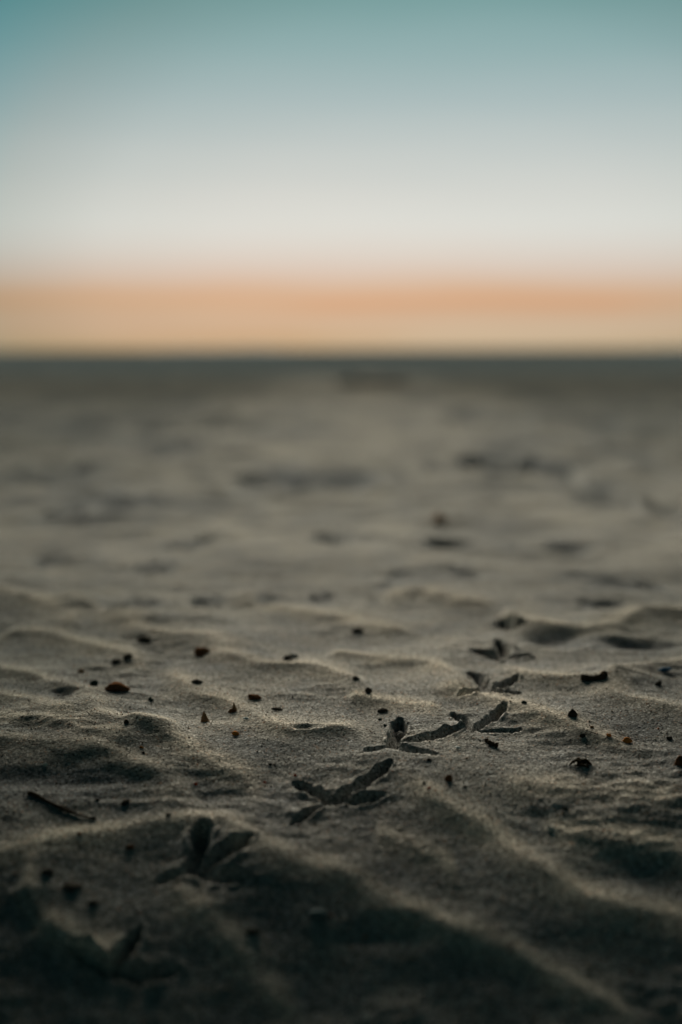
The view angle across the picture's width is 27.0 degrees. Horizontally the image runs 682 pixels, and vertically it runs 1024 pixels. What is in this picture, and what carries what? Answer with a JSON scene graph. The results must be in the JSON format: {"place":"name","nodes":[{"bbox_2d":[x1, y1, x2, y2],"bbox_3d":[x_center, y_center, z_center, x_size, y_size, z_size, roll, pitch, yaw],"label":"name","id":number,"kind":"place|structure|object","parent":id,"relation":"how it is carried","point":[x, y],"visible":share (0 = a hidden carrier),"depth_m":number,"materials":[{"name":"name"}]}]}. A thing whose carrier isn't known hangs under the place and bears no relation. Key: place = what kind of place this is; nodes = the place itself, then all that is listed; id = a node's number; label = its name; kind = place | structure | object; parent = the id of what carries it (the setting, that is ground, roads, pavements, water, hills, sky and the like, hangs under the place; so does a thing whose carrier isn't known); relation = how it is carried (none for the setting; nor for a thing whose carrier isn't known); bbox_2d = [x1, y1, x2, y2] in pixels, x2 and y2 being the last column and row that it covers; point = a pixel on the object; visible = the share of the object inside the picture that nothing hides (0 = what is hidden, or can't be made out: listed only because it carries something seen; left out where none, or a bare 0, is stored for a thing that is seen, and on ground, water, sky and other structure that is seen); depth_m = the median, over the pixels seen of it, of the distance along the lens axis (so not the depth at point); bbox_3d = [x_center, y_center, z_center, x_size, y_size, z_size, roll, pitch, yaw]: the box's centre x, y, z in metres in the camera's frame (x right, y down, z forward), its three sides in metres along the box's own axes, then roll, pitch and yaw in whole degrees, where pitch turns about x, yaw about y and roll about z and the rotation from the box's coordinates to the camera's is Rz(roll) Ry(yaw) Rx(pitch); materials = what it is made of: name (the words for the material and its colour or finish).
{"place":"outdoors","nodes":[
{"label":"outdoors","id":0,"kind":"place"},
{"bbox_2d":[0,373,681,1023],"bbox_3d":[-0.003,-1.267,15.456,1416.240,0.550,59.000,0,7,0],"label":"beach sand","id":1,"kind":"structure","parent":0,"point":[168,489],"depth_m":1.02,"materials":[{"name":"beige sand"}]},
{"bbox_2d":[41,868,52,874],"bbox_3d":[-0.162,0.198,0.783,0.007,0.005,0.005,3,8,0],"label":"pebble","id":2,"kind":"object","parent":1,"relation":"on","point":[47,871],"visible":1,"depth_m":0.78,"materials":[{"name":"grey stone"}]},
{"bbox_2d":[27,791,95,819],"bbox_3d":[-0.167,0.174,0.845,0.054,0.009,0.005,4,8,33],"label":"twig","id":3,"kind":"object","parent":1,"relation":"on","point":[40,797],"visible":1,"depth_m":0.84,"materials":[{"name":"black wood"}]},
{"bbox_2d":[62,882,82,890],"bbox_3d":[-0.146,0.204,0.775,0.010,0.004,0.009,3,7,26],"label":"pebble","id":4,"kind":"object","parent":1,"relation":"on","point":[71,886],"visible":1,"depth_m":0.77,"materials":[{"name":"grey stone"}]},
{"bbox_2d":[87,899,98,905],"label":"pebble","id":5,"kind":"object","parent":1,"relation":"on","point":[93,902],"visible":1,"depth_m":0.76,"materials":[{"name":"grey stone"}]},
{"bbox_2d":[90,680,97,685],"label":"pebble","id":6,"kind":"object","parent":1,"relation":"on","point":[94,683],"visible":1,"depth_m":1.06,"materials":[{"name":"black stone"}]},
{"bbox_2d":[111,659,121,663],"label":"pebble","id":7,"kind":"object","parent":1,"relation":"on","point":[115,661],"visible":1,"depth_m":1.13,"materials":[{"name":"grey stone"}]},
{"bbox_2d":[105,681,129,691],"bbox_3d":[-0.163,0.128,1.038,0.019,0.008,0.014,5,2,-1],"label":"pebble","id":8,"kind":"object","parent":1,"relation":"on","point":[116,686],"visible":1,"depth_m":1.03,"materials":[{"name":"brown stone"}]},
{"bbox_2d":[121,799,129,804],"bbox_3d":[-0.129,0.173,0.849,0.007,0.003,0.005,-26,14,-12],"label":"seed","id":9,"kind":"object","parent":1,"relation":"on","point":[125,802],"visible":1,"depth_m":0.85,"materials":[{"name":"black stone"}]},
{"bbox_2d":[123,653,132,658],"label":"pebble","id":10,"kind":"object","parent":1,"relation":"on","point":[127,656],"visible":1,"depth_m":1.14,"materials":[{"name":"grey stone"}]},
{"bbox_2d":[126,845,133,849],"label":"pebble","id":11,"kind":"object","parent":1,"relation":"on","point":[129,847],"visible":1,"depth_m":0.81,"materials":[{"name":"brown stone"}]},
{"bbox_2d":[137,636,150,643],"bbox_3d":[-0.168,0.110,1.212,0.012,0.008,0.010,3,12,0],"label":"pebble","id":12,"kind":"object","parent":1,"relation":"on","point":[144,639],"visible":1,"depth_m":1.21,"materials":[{"name":"grey stone"}]},
{"bbox_2d":[191,679,202,683],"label":"pebble","id":13,"kind":"object","parent":1,"relation":"on","point":[197,681],"visible":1,"depth_m":1.06,"materials":[{"name":"grey stone"}]},
{"bbox_2d":[194,647,209,656],"bbox_3d":[-0.113,0.114,1.156,0.014,0.008,0.013,3,7,23],"label":"pebble","id":14,"kind":"object","parent":1,"relation":"on","point":[201,651],"visible":1,"depth_m":1.15,"materials":[{"name":"brown stone"}]},
{"bbox_2d":[200,711,208,721],"bbox_3d":[-0.093,0.140,0.975,0.007,0.008,0.007,0,7,0],"label":"spiral shell","id":15,"kind":"object","parent":1,"relation":"on","point":[204,717],"visible":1,"depth_m":0.97,"materials":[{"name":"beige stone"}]},
{"bbox_2d":[246,928,259,934],"bbox_3d":[-0.046,0.219,0.743,0.007,0.004,0.004,-4,4,0],"label":"pebble","id":16,"kind":"object","parent":1,"relation":"on","point":[252,931],"visible":1,"depth_m":0.74,"materials":[{"name":"grey stone"}]},
{"bbox_2d":[248,694,261,699],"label":"pebble","id":17,"kind":"object","parent":1,"relation":"on","point":[253,696],"visible":1,"depth_m":1.02,"materials":[{"name":"brown stone"}]},
{"bbox_2d":[283,655,292,659],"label":"pebble","id":18,"kind":"object","parent":1,"relation":"on","point":[287,657],"visible":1,"depth_m":1.13,"materials":[{"name":"grey stone"}]},
{"bbox_2d":[307,909,326,916],"bbox_3d":[-0.013,0.212,0.753,0.010,0.002,0.007,0,15,2],"label":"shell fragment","id":19,"kind":"object","parent":1,"relation":"on","point":[317,913],"visible":1,"depth_m":0.75,"materials":[{"name":"grey"}]},
{"bbox_2d":[352,627,363,632],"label":"pebble","id":20,"kind":"object","parent":1,"relation":"on","point":[357,630],"visible":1,"depth_m":1.25,"materials":[{"name":"grey stone"}]},
{"bbox_2d":[365,687,371,692],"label":"pebble","id":21,"kind":"object","parent":1,"relation":"on","point":[368,690],"visible":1,"depth_m":1.03,"materials":[{"name":"black stone"}]},
{"bbox_2d":[377,708,387,712],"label":"pebble","id":22,"kind":"object","parent":1,"relation":"on","point":[382,710],"visible":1,"depth_m":0.99,"materials":[{"name":"black stone"}]},
{"bbox_2d":[395,731,404,739],"bbox_3d":[0.039,0.152,0.957,0.011,0.008,0.007,-23,7,14],"label":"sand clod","id":23,"kind":"object","parent":1,"relation":"on","point":[399,735],"visible":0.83,"depth_m":0.95,"materials":[{"name":"beige sand"}]},
{"bbox_2d":[433,512,445,523],"bbox_3d":[0.144,0.012,2.092,0.019,0.025,0.014,-1,12,0],"label":"pebble","id":24,"kind":"object","parent":1,"relation":"on","point":[438,518],"visible":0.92,"depth_m":2.09,"materials":[{"name":"grey stone"}]},
{"bbox_2d":[445,775,452,781],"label":"pebble","id":25,"kind":"object","parent":1,"relation":"on","point":[448,778],"visible":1,"depth_m":0.86,"materials":[{"name":"brown stone"}]},
{"bbox_2d":[485,738,498,747],"bbox_3d":[0.098,0.150,0.922,0.008,0.004,0.011,0,7,0],"label":"wood chip","id":26,"kind":"object","parent":1,"relation":"on","point":[490,742],"visible":1,"depth_m":0.92,"materials":[{"name":"black wood"}]},
{"bbox_2d":[568,709,576,716],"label":"pebble","id":27,"kind":"object","parent":1,"relation":"on","point":[572,713],"visible":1,"depth_m":0.97,"materials":[{"name":"black stone"}]},
{"bbox_2d":[569,757,591,767],"bbox_3d":[0.151,0.157,0.893,0.013,0.004,0.011,4,8,35],"label":"seaweed scrap","id":28,"kind":"object","parent":1,"relation":"on","point":[582,762],"visible":1,"depth_m":0.89,"materials":[{"name":"black plant"}]},
{"bbox_2d":[581,670,607,680],"bbox_3d":[0.188,0.122,1.052,0.020,0.009,0.010,0,7,0],"label":"wood chip","id":29,"kind":"object","parent":1,"relation":"on","point":[602,675],"visible":1,"depth_m":1.05,"materials":[{"name":"black wood"}]},
{"bbox_2d":[623,737,631,742],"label":"pebble","id":30,"kind":"object","parent":1,"relation":"on","point":[627,740],"visible":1,"depth_m":0.93,"materials":[{"name":"orange stone"}]},
{"bbox_2d":[658,667,671,671],"bbox_3d":[0.248,0.120,1.091,0.010,0.002,0.008,-9,14,-3],"label":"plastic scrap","id":31,"kind":"object","parent":1,"relation":"on","point":[665,669],"visible":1,"depth_m":1.09,"materials":[{"name":"plastic"}]},
{"bbox_2d":[674,755,681,765],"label":"pebble","id":32,"kind":"object","parent":1,"relation":"on","point":[678,761],"visible":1,"depth_m":0.89,"materials":[{"name":"brown stone"}]},
{"bbox_2d":[0,349,681,375],"bbox_3d":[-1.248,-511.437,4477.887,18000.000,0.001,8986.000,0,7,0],"label":"sea","id":33,"kind":"structure","parent":0,"point":[332,362],"depth_m":37.92,"materials":[{"name":"grey liquid"}]},
{"bbox_2d":[0,553,681,1023],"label":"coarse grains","id":34,"kind":"object","parent":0,"point":[336,809],"visible":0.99,"depth_m":0.83},
{"bbox_2d":[0,0,681,349],"label":"sky","id":35,"kind":"structure","parent":0,"point":[175,174],"materials":[{"name":"blue"}]},
{"bbox_2d":[547,826,553,830],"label":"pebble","id":36,"kind":"object","parent":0,"point":[550,828],"visible":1,"depth_m":0.82,"materials":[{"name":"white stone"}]},
{"bbox_2d":[621,347,681,348],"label":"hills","id":37,"kind":"structure","parent":0,"point":[656,348],"depth_m":2099.53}
]}

